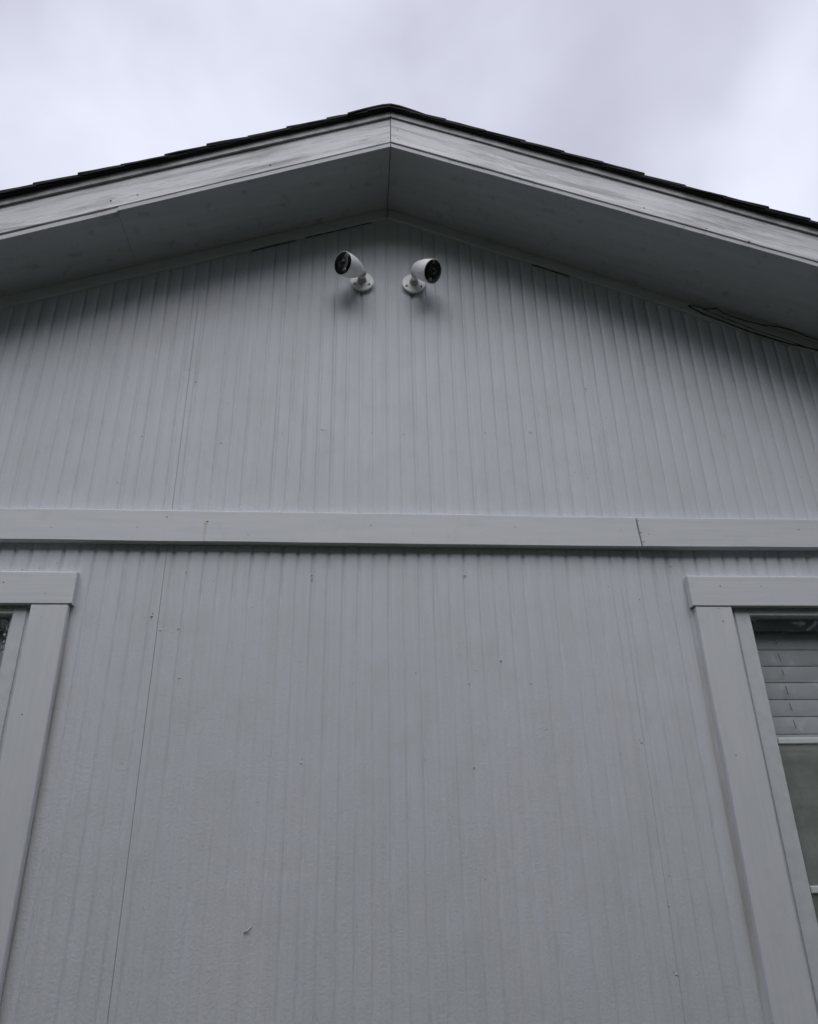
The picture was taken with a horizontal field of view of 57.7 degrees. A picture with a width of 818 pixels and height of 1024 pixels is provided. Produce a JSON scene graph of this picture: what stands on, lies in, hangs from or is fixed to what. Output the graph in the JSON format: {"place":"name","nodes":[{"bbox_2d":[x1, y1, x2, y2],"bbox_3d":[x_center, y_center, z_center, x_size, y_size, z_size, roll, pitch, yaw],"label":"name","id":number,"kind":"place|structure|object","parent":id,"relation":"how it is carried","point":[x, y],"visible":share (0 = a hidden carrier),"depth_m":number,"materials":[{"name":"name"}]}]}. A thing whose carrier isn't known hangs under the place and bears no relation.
{"place":"outdoors","nodes":[
{"label":"outdoors","id":0,"kind":"place"},
{"bbox_2d":[0,103,817,1023],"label":"house","id":1,"kind":"structure","parent":0,"point":[382,649],"depth_m":1.95,"materials":[{"name":"paint"}]},
{"bbox_2d":[0,618,10,666],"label":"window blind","id":2,"kind":"object","parent":1,"relation":"attached to","point":[3,626],"depth_m":1.88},
{"bbox_2d":[0,571,79,1001],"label":"window","id":3,"kind":"structure","parent":1,"relation":"in","point":[34,645],"depth_m":1.76,"materials":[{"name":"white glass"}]},
{"bbox_2d":[334,251,373,291],"bbox_3d":[-0.171,-0.748,2.330,0.076,0.087,0.152,-14,-28,26],"label":"security camera","id":4,"kind":"object","parent":1,"relation":"attached to","point":[348,264],"visible":1,"depth_m":2.29,"materials":[{"name":"white plastic"}]},
{"bbox_2d":[402,259,441,293],"bbox_3d":[0.041,-0.742,2.340,0.078,0.097,0.155,15,-29,-31],"label":"security camera","id":5,"kind":"object","parent":1,"relation":"attached to","point":[423,271],"visible":1,"depth_m":2.31,"materials":[{"name":"white plastic"}]},
{"bbox_2d":[684,576,817,1023],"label":"window","id":6,"kind":"structure","parent":1,"relation":"in","point":[772,781],"depth_m":1.81,"materials":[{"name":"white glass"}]},
{"bbox_2d":[751,619,817,737],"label":"window blind","id":7,"kind":"object","parent":1,"relation":"attached to","point":[788,653],"depth_m":2.00,"materials":[{"name":"white plastic"}]},
{"bbox_2d":[0,0,817,221],"label":"sky","id":8,"kind":"structure","parent":0,"point":[715,96],"materials":[{"name":"white"}]}
]}

